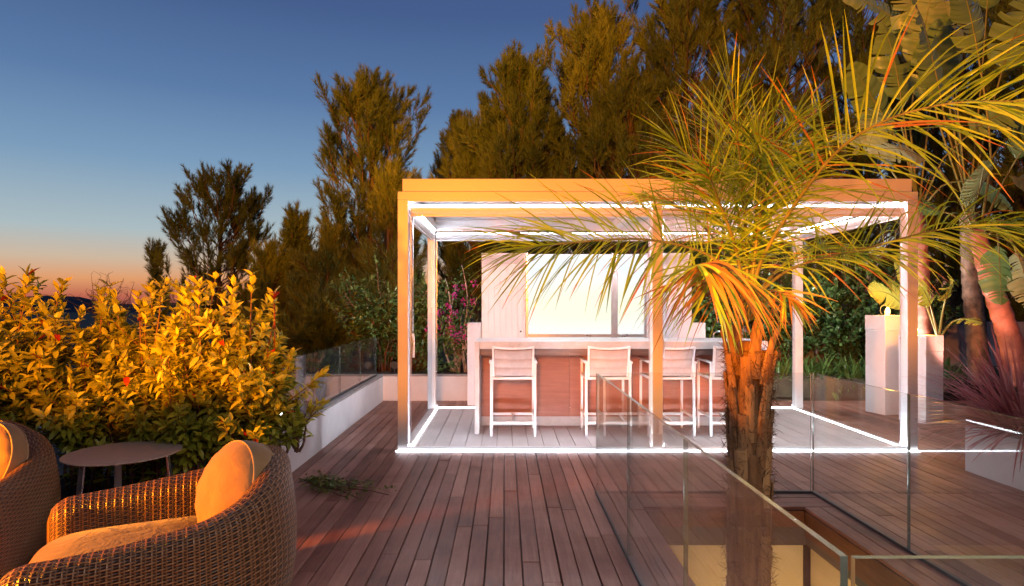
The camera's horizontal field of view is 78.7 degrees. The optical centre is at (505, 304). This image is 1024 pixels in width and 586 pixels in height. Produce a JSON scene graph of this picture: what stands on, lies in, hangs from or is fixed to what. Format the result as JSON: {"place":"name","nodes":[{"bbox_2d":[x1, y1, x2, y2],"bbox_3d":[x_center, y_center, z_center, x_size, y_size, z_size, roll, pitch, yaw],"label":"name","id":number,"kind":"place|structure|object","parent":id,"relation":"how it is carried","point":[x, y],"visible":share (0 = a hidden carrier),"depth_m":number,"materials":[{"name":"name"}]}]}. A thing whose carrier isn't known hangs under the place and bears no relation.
{"place":"outdoors","nodes":[
{"label":"outdoors","id":0,"kind":"place"},
{"bbox_2d":[0,295,946,312],"bbox_3d":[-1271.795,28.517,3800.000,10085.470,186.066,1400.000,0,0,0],"label":"hills","id":1,"kind":"structure","parent":0,"point":[69,306],"depth_m":3865.42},
{"bbox_2d":[0,310,1017,585],"bbox_3d":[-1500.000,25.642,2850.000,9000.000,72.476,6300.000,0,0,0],"label":"ground","id":2,"kind":"structure","parent":0,"point":[822,392],"depth_m":10.19,"materials":[{"name":"brown soil"}]},
{"bbox_2d":[64,271,138,319],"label":"twiggy bush","id":3,"kind":"object","parent":2,"relation":"on","point":[123,302],"visible":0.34,"depth_m":9.46,"materials":[{"name":"plant"}]},
{"bbox_2d":[142,237,172,337],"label":"pine tree","id":4,"kind":"object","parent":2,"relation":"on","point":[154,271],"visible":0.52,"depth_m":19.87,"materials":[{"name":"green plant"}]},
{"bbox_2d":[149,158,276,341],"bbox_3d":[-8.027,-0.531,17.650,3.148,7.434,3.431,0,0,0],"label":"pine tree","id":5,"kind":"object","parent":2,"relation":"on","point":[228,201],"visible":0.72,"depth_m":17.05,"materials":[{"name":"green plant"}]},
{"bbox_2d":[216,270,287,357],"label":"pine tree","id":6,"kind":"object","parent":2,"relation":"on","point":[242,293],"visible":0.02,"depth_m":15.61,"materials":[{"name":"green plant"}]},
{"bbox_2d":[237,231,296,357],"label":"pine tree","id":7,"kind":"object","parent":2,"relation":"on","point":[271,260],"visible":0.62,"depth_m":14.84,"materials":[{"name":"green plant"}]},
{"bbox_2d":[272,200,319,400],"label":"pine tree","id":8,"kind":"object","parent":2,"relation":"on","point":[294,232],"visible":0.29,"depth_m":15.35,"materials":[{"name":"green plant"}]},
{"bbox_2d":[252,273,359,401],"bbox_3d":[-3.724,0.629,11.937,2.260,2.703,2.251,0,0,-40],"label":"pine tree","id":9,"kind":"object","parent":2,"relation":"on","point":[320,328],"visible":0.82,"depth_m":11.67,"materials":[{"name":"green plant"}]},
{"bbox_2d":[282,215,358,395],"bbox_3d":[-3.787,0.022,13.437,1.869,3.896,1.943,0,0,0],"label":"pine tree","id":10,"kind":"object","parent":2,"relation":"on","point":[328,260],"visible":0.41,"depth_m":13.18,"materials":[{"name":"green plant"}]},
{"bbox_2d":[299,62,433,380],"bbox_3d":[-3.233,-1.911,14.547,3.165,7.614,3.106,0,0,28],"label":"pine tree","id":11,"kind":"object","parent":2,"relation":"on","point":[365,104],"visible":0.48,"depth_m":14.07,"materials":[{"name":"green plant"}]},
{"bbox_2d":[299,362,466,400],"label":"planter wall","id":12,"kind":"structure","parent":2,"relation":"on","point":[451,386],"depth_m":10.08,"materials":[{"name":"white paint"}]},
{"bbox_2d":[362,362,368,375],"bbox_3d":[-2.310,1.060,10.354,0.120,0.240,0.084,0,0,0],"label":"garden spotlight","id":13,"kind":"object","parent":12,"relation":"on","point":[365,365],"visible":1,"depth_m":10.31,"materials":[{"name":"metal"}]},
{"bbox_2d":[326,253,421,371],"bbox_3d":[-2.210,0.142,10.701,1.636,2.025,1.122,0,0,0],"label":"glossy shrub","id":14,"kind":"object","parent":12,"relation":"on","point":[367,323],"visible":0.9,"depth_m":10.54,"materials":[{"name":"green plant"}]},
{"bbox_2d":[391,362,397,372],"bbox_3d":[-1.830,1.060,10.354,0.120,0.240,0.084,0,0,0],"label":"garden spotlight","id":15,"kind":"object","parent":12,"relation":"on","point":[394,365],"visible":0.97,"depth_m":10.31,"materials":[{"name":"metal"}]},
{"bbox_2d":[395,270,463,370],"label":"glossy shrub","id":16,"kind":"object","parent":12,"relation":"on","point":[423,286],"visible":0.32,"depth_m":10.84,"materials":[{"name":"green plant"}]},
{"bbox_2d":[410,262,481,372],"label":"bougainvillea","id":17,"kind":"object","parent":12,"relation":"on","point":[452,336],"visible":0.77,"depth_m":10.53,"materials":[{"name":"green plant"}]},
{"bbox_2d":[351,155,427,363],"bbox_3d":[-2.253,-0.659,12.805,1.912,4.993,1.874,0,0,-38],"label":"pine tree","id":18,"kind":"object","parent":2,"relation":"on","point":[387,188],"visible":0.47,"depth_m":12.57,"materials":[{"name":"green plant"}]},
{"bbox_2d":[426,108,473,343],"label":"pine tree","id":19,"kind":"object","parent":2,"relation":"on","point":[458,113],"visible":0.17,"depth_m":21.75,"materials":[{"name":"green plant"}]},
{"bbox_2d":[38,405,868,585],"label":"deck underlay","id":20,"kind":"object","parent":2,"relation":"on","point":[714,535],"visible":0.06,"depth_m":4.80,"materials":[{"name":"metal"}]},
{"bbox_2d":[41,431,211,478],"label":"planter wall","id":21,"kind":"structure","parent":20,"relation":"on","point":[62,465],"depth_m":5.50,"materials":[{"name":"white paint"}]},
{"bbox_2d":[271,375,382,471],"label":"planter wall","id":22,"kind":"structure","parent":20,"relation":"on","point":[345,411],"depth_m":7.38,"materials":[{"name":"white paint"}]},
{"bbox_2d":[280,337,376,428],"bbox_3d":[-2.050,0.821,7.750,0.026,0.621,4.320,0,0,0],"label":"glass railing","id":23,"kind":"object","parent":22,"relation":"on","point":[348,390],"visible":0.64,"depth_m":7.75,"materials":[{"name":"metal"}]},
{"bbox_2d":[467,322,481,404],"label":"planter wall","id":24,"kind":"structure","parent":20,"relation":"on","point":[474,331],"depth_m":9.60,"materials":[{"name":"white paint"}]},
{"bbox_2d":[291,401,1023,585],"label":"deck","id":25,"kind":"structure","parent":20,"relation":"on","point":[370,538],"depth_m":4.70,"materials":[{"name":"brown wood"}]},
{"bbox_2d":[0,419,60,579],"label":"armchair","id":26,"kind":"object","parent":25,"relation":"on","point":[30,492],"visible":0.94,"depth_m":3.61,"materials":[{"name":"brown wicker"}]},
{"bbox_2d":[60,474,161,499],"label":"hedge soil","id":27,"kind":"structure","parent":25,"relation":"on","point":[68,493],"depth_m":5.16,"materials":[{"name":"brown soil"}]},
{"bbox_2d":[0,263,80,444],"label":"hedge shrub","id":28,"kind":"object","parent":27,"relation":"on","point":[13,388],"visible":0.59,"depth_m":4.91,"materials":[{"name":"yellow plant"}]},
{"bbox_2d":[12,279,159,494],"bbox_3d":[-3.449,0.656,5.138,1.201,1.735,1.024,0,0,39],"label":"hedge shrub","id":29,"kind":"object","parent":27,"relation":"on","point":[71,425],"visible":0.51,"depth_m":4.90,"materials":[{"name":"yellow plant"}]},
{"bbox_2d":[76,275,213,485],"bbox_3d":[-2.915,0.636,5.052,1.175,1.780,1.031,0,0,-14],"label":"hedge shrub","id":30,"kind":"object","parent":27,"relation":"on","point":[129,407],"visible":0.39,"depth_m":4.92,"materials":[{"name":"yellow plant"}]},
{"bbox_2d":[118,271,260,474],"bbox_3d":[-2.457,0.630,4.981,1.164,1.791,1.008,0,0,0],"label":"hedge shrub","id":31,"kind":"object","parent":27,"relation":"on","point":[184,391],"visible":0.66,"depth_m":4.80,"materials":[{"name":"yellow plant"}]},
{"bbox_2d":[180,269,332,453],"bbox_3d":[-1.986,0.623,4.983,1.200,1.805,1.088,0,0,0],"label":"hedge shrub","id":32,"kind":"object","parent":27,"relation":"on","point":[266,382],"visible":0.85,"depth_m":4.85,"materials":[{"name":"yellow plant"}]},
{"bbox_2d":[269,292,279,360],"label":"flower stalk","id":33,"kind":"object","parent":32,"relation":"attached to","point":[274,295],"visible":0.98,"depth_m":4.95,"materials":[{"name":"red plant"}]},
{"bbox_2d":[277,396,333,453],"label":"hanging sprig","id":34,"kind":"object","parent":32,"relation":"hanging from","point":[295,431],"visible":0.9,"depth_m":5.27,"materials":[{"name":"green plant"}]},
{"bbox_2d":[59,441,182,494],"bbox_3d":[-2.720,1.300,4.450,0.750,0.500,0.750,0,0,0],"label":"side table","id":35,"kind":"object","parent":25,"relation":"on","point":[117,456],"visible":0.81,"depth_m":4.40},
{"bbox_2d":[0,440,296,585],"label":"armchair","id":36,"kind":"object","parent":25,"relation":"on","point":[226,515],"visible":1,"depth_m":2.84,"materials":[{"name":"brown wicker"}]},
{"bbox_2d":[297,470,396,499],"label":"creeper","id":37,"kind":"object","parent":25,"relation":"on","point":[328,482],"visible":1,"depth_m":5.21,"materials":[{"name":"green plant"}]},
{"bbox_2d":[482,253,691,337],"bbox_3d":[1.268,0.373,9.857,3.266,2.354,0.385,0,0,0],"label":"outdoor kitchen","id":38,"kind":"object","parent":25,"relation":"on","point":[568,318],"visible":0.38,"depth_m":9.73,"materials":[{"name":"metal"}]},
{"bbox_2d":[483,254,523,337],"bbox_3d":[-0.026,0.329,9.682,0.638,2.242,0.034,0,0,0],"label":"shutter door","id":39,"kind":"structure","parent":38,"relation":"in","point":[509,320],"depth_m":9.68,"materials":[{"name":"metal"}]},
{"bbox_2d":[526,253,527,337],"bbox_3d":[0.340,-0.112,9.720,0.037,1.385,0.060,0,0,0],"label":"window frame","id":40,"kind":"structure","parent":38,"relation":"in","point":[526,253],"depth_m":9.69,"materials":[{"name":"metal"}]},
{"bbox_2d":[528,255,610,337],"bbox_3d":[1.005,-0.106,9.738,1.294,1.355,0.015,0,0,0],"label":"window pane","id":41,"kind":"structure","parent":38,"relation":"in","point":[570,316],"depth_m":9.73,"materials":[{"name":"grey glass"}]},
{"bbox_2d":[618,255,643,337],"bbox_3d":[1.955,-0.106,9.738,0.416,1.355,0.015,0,0,0],"label":"window pane","id":42,"kind":"structure","parent":38,"relation":"in","point":[626,325],"depth_m":9.73,"materials":[{"name":"grey glass"}]},
{"bbox_2d":[644,253,646,337],"bbox_3d":[2.181,-0.112,9.720,0.037,1.385,0.060,0,0,0],"label":"window frame","id":43,"kind":"structure","parent":38,"relation":"in","point":[645,256],"depth_m":9.69,"materials":[{"name":"metal"}]},
{"bbox_2d":[648,254,690,337],"bbox_3d":[2.554,0.329,9.689,0.655,2.242,0.019,0,0,0],"label":"shutter door","id":44,"kind":"structure","parent":38,"relation":"in","point":[672,335],"depth_m":9.68,"materials":[{"name":"metal"}]},
{"bbox_2d":[410,408,901,446],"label":"pergola floor","id":45,"kind":"structure","parent":25,"relation":"on","point":[449,427],"depth_m":7.30,"materials":[{"name":"wood"}]},
{"bbox_2d":[489,346,536,436],"bbox_3d":[0.093,0.996,7.410,0.556,1.048,0.614,0,0,0],"label":"bar stool","id":46,"kind":"object","parent":45,"relation":"on","point":[520,363],"visible":1,"depth_m":7.18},
{"bbox_2d":[580,346,632,436],"bbox_3d":[1.194,0.996,7.410,0.556,1.048,0.614,0,0,1],"label":"bar stool","id":47,"kind":"object","parent":45,"relation":"on","point":[616,363],"visible":0.87,"depth_m":7.17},
{"bbox_2d":[475,338,767,433],"bbox_3d":[1.362,0.975,7.720,3.436,1.087,0.820,0,0,0],"label":"bar counter","id":48,"kind":"object","parent":45,"relation":"on","point":[558,383],"visible":0.48,"depth_m":7.82,"materials":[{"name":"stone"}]},
{"bbox_2d":[396,179,920,451],"bbox_3d":[1.620,0.106,7.929,5.550,2.888,2.701,0,0,0],"label":"pergola","id":49,"kind":"object","parent":45,"relation":"on","point":[453,204],"visible":0.79,"depth_m":6.62,"materials":[{"name":"white metal"}]},
{"bbox_2d":[638,346,696,436],"bbox_3d":[1.928,0.996,7.410,0.556,1.048,0.614,0,0,-1],"label":"bar stool","id":50,"kind":"object","parent":45,"relation":"on","point":[677,365],"visible":0.73,"depth_m":7.19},
{"bbox_2d":[678,322,719,337],"bbox_3d":[3.190,0.900,9.590,1.020,1.240,0.520,0,0,0],"label":"sink counter","id":51,"kind":"object","parent":45,"relation":"on","point":[683,332],"visible":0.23,"depth_m":9.65,"materials":[{"name":"metal"}]},
{"bbox_2d":[696,346,725,436],"bbox_3d":[2.633,0.996,7.410,0.556,1.048,0.614,0,0,1],"label":"bar stool","id":52,"kind":"object","parent":45,"relation":"on","point":[714,373],"visible":0.35,"depth_m":7.20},
{"bbox_2d":[623,373,811,493],"bbox_3d":[1.643,1.056,5.130,1.751,0.991,0.026,0,0,0],"label":"glass railing","id":53,"kind":"object","parent":25,"relation":"on","point":[708,492],"visible":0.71,"depth_m":5.12,"materials":[{"name":"glass"}]},
{"bbox_2d":[595,373,847,585],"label":"glass railing","id":54,"kind":"object","parent":25,"relation":"on","point":[609,489],"visible":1,"depth_m":4.11,"materials":[{"name":"glass"}]},
{"bbox_2d":[634,494,832,509],"bbox_3d":[1.795,1.562,4.955,1.467,0.026,0.339,0,0,0],"label":"deck border","id":55,"kind":"object","parent":25,"relation":"on","point":[711,501],"visible":0.64,"depth_m":4.91,"materials":[{"name":"brown wood"}]},
{"bbox_2d":[865,305,899,414],"bbox_3d":[5.460,0.775,8.950,0.368,1.550,0.368,0,0,-12],"label":"light pedestal","id":56,"kind":"object","parent":25,"relation":"on","point":[882,332],"visible":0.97,"depth_m":8.79,"materials":[{"name":"white"}]},
{"bbox_2d":[868,280,899,309],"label":"paddle leaf plant","id":57,"kind":"object","parent":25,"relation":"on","point":[892,299],"visible":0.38,"depth_m":9.37,"materials":[{"name":"yellow plant"}]},
{"bbox_2d":[812,373,1023,585],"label":"glass railing","id":58,"kind":"object","parent":25,"relation":"on","point":[951,576],"visible":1,"depth_m":3.92,"materials":[{"name":"glass"}]},
{"bbox_2d":[898,329,943,423],"bbox_3d":[5.550,0.901,8.330,0.369,1.297,0.368,0,0,-24],"label":"light pedestal","id":59,"kind":"object","parent":25,"relation":"on","point":[932,345],"visible":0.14,"depth_m":8.15,"materials":[{"name":"white"}]},
{"bbox_2d":[832,0,1023,334],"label":"paddle leaf plant","id":60,"kind":"object","parent":25,"relation":"on","point":[938,19],"visible":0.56,"depth_m":9.97,"materials":[{"name":"green plant"}]},
{"bbox_2d":[851,555,1023,585],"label":"glass railing","id":61,"kind":"object","parent":25,"relation":"on","point":[853,557],"visible":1,"depth_m":1.39,"materials":[{"name":"glass"}]},
{"bbox_2d":[894,262,981,372],"bbox_3d":[6.166,0.175,8.905,1.068,1.642,0.556,0,0,11],"label":"paddle leaf plant","id":62,"kind":"object","parent":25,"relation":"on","point":[925,297],"visible":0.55,"depth_m":8.96,"materials":[{"name":"plant"}]},
{"bbox_2d":[866,0,1023,386],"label":"paddle leaf plant","id":63,"kind":"object","parent":25,"relation":"on","point":[1001,311],"visible":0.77,"depth_m":8.37,"materials":[{"name":"green plant"}]},
{"bbox_2d":[965,425,1023,490],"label":"planter box","id":64,"kind":"object","parent":20,"relation":"on","point":[994,465],"visible":0.57,"depth_m":5.47,"materials":[{"name":"white paint"}]},
{"bbox_2d":[888,326,1023,482],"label":"burgundy grass","id":65,"kind":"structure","parent":64,"relation":"in","point":[1003,404],"depth_m":5.51,"materials":[{"name":"red plant"}]},
{"bbox_2d":[987,371,1023,466],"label":"burgundy grass","id":66,"kind":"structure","parent":64,"relation":"in","point":[1021,421],"depth_m":5.14,"materials":[{"name":"plant"}]},
{"bbox_2d":[421,104,503,321],"bbox_3d":[-0.752,-1.698,15.046,2.657,6.495,2.707,0,0,0],"label":"pine tree","id":67,"kind":"object","parent":2,"relation":"on","point":[455,254],"visible":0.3,"depth_m":14.64,"materials":[{"name":"green plant"}]},
{"bbox_2d":[454,31,577,260],"bbox_3d":[0.323,-2.401,13.914,2.870,7.700,2.959,0,0,11],"label":"pine tree","id":68,"kind":"object","parent":2,"relation":"on","point":[521,142],"visible":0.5,"depth_m":13.45,"materials":[{"name":"green plant"}]},
{"bbox_2d":[529,0,663,253],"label":"pine tree","id":69,"kind":"object","parent":2,"relation":"on","point":[596,38],"visible":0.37,"depth_m":14.83,"materials":[{"name":"green plant"}]},
{"bbox_2d":[540,65,711,302],"bbox_3d":[2.559,-1.975,13.703,4.159,6.462,3.622,0,0,42],"label":"pine tree","id":70,"kind":"object","parent":2,"relation":"on","point":[626,94],"visible":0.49,"depth_m":13.03,"materials":[{"name":"green plant"}]},
{"bbox_2d":[598,0,769,314],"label":"pine tree","id":71,"kind":"object","parent":2,"relation":"on","point":[687,36],"visible":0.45,"depth_m":14.31,"materials":[{"name":"green plant"}]},
{"bbox_2d":[690,0,863,309],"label":"pine tree","id":72,"kind":"object","parent":2,"relation":"on","point":[788,38],"visible":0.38,"depth_m":14.68,"materials":[{"name":"green plant"}]},
{"bbox_2d":[645,510,913,585],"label":"stairwell lining","id":73,"kind":"object","parent":2,"relation":"on","point":[704,569],"visible":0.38,"depth_m":4.77,"materials":[{"name":"beige paint"}]},
{"bbox_2d":[445,0,1023,585],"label":"palm tree","id":74,"kind":"object","parent":73,"relation":"on","point":[749,416],"visible":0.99,"depth_m":3.84,"materials":[{"name":"green plant"}]},
{"bbox_2d":[776,0,955,316],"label":"pine tree","id":75,"kind":"object","parent":2,"relation":"on","point":[860,39],"visible":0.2,"depth_m":15.04,"materials":[{"name":"green plant"}]},
{"bbox_2d":[740,319,1023,366],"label":"retaining wall","id":76,"kind":"structure","parent":2,"relation":"on","point":[955,342],"depth_m":12.00,"materials":[{"name":"white concrete"}]},
{"bbox_2d":[842,0,1023,384],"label":"paddle leaf plant","id":77,"kind":"object","parent":2,"relation":"on","point":[973,302],"visible":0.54,"depth_m":10.26,"materials":[{"name":"green plant"}]},
{"bbox_2d":[863,0,1023,320],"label":"pine tree","id":78,"kind":"object","parent":2,"relation":"on","point":[955,298],"visible":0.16,"depth_m":16.45,"materials":[{"name":"green plant"}]},
{"bbox_2d":[928,0,1023,321],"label":"pine tree","id":79,"kind":"object","parent":2,"relation":"on","point":[1013,189],"visible":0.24,"depth_m":14.88,"materials":[{"name":"green plant"}]},
{"bbox_2d":[0,0,1021,303],"label":"sky","id":80,"kind":"structure","parent":0,"point":[103,103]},
{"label":"garden soil","id":81,"kind":"structure","parent":0,"visible":0},
{"bbox_2d":[692,257,747,337],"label":"garden shrub","id":82,"kind":"object","parent":81,"relation":"on","point":[709,321],"visible":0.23,"depth_m":11.48,"materials":[{"name":"green plant"}]},
{"bbox_2d":[743,272,841,367],"bbox_3d":[5.199,0.457,11.563,1.656,2.094,1.453,0,0,0],"label":"garden shrub","id":83,"kind":"object","parent":81,"relation":"on","point":[784,340],"visible":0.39,"depth_m":11.46,"materials":[{"name":"green plant"}]},
{"bbox_2d":[774,357,817,382],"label":"strap leaf plant","id":84,"kind":"object","parent":81,"relation":"on","point":[782,372],"visible":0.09,"depth_m":10.77,"materials":[{"name":"green plant"}]},
{"bbox_2d":[774,350,835,373],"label":"strap leaf plant","id":85,"kind":"object","parent":81,"relation":"on","point":[814,367],"visible":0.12,"depth_m":11.34,"materials":[{"name":"green plant"}]},
{"bbox_2d":[777,352,856,401],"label":"strap leaf plant","id":86,"kind":"object","parent":81,"relation":"on","point":[819,369],"visible":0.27,"depth_m":10.62,"materials":[{"name":"green plant"}]},
{"bbox_2d":[813,292,824,366],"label":"climber stem","id":87,"kind":"object","parent":81,"relation":"on","point":[816,351],"visible":0.16,"depth_m":11.72,"materials":[{"name":"green plant"}]},
{"bbox_2d":[804,353,861,376],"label":"strap leaf plant","id":88,"kind":"object","parent":81,"relation":"on","point":[848,365],"visible":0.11,"depth_m":10.99,"materials":[{"name":"green plant"}]},
{"bbox_2d":[816,353,864,392],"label":"strap leaf plant","id":89,"kind":"object","parent":81,"relation":"on","point":[853,370],"visible":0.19,"depth_m":10.48,"materials":[{"name":"green plant"}]},
{"bbox_2d":[804,246,892,367],"bbox_3d":[6.332,0.194,11.463,1.689,2.619,1.489,0,0,-39],"label":"garden shrub","id":90,"kind":"object","parent":81,"relation":"on","point":[841,338],"visible":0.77,"depth_m":11.40,"materials":[{"name":"green plant"}]},
{"bbox_2d":[832,351,864,372],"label":"strap leaf plant","id":91,"kind":"object","parent":81,"relation":"on","point":[851,362],"visible":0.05,"depth_m":11.19,"materials":[{"name":"green plant"}]},
{"bbox_2d":[846,351,864,376],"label":"strap leaf plant","id":92,"kind":"object","parent":81,"relation":"on","point":[859,362],"visible":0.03,"depth_m":10.80,"materials":[{"name":"green plant"}]},
{"bbox_2d":[866,266,963,338],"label":"garden shrub","id":93,"kind":"object","parent":81,"relation":"on","point":[936,304],"visible":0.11,"depth_m":11.39,"materials":[{"name":"green plant"}]},
{"bbox_2d":[943,360,965,378],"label":"strap leaf plant","id":94,"kind":"object","parent":81,"relation":"on","point":[952,367],"visible":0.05,"depth_m":10.84,"materials":[{"name":"plant"}]},
{"bbox_2d":[943,357,993,400],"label":"strap leaf plant","id":95,"kind":"object","parent":81,"relation":"on","point":[953,370],"visible":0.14,"depth_m":10.41,"materials":[{"name":"green plant"}]}
]}

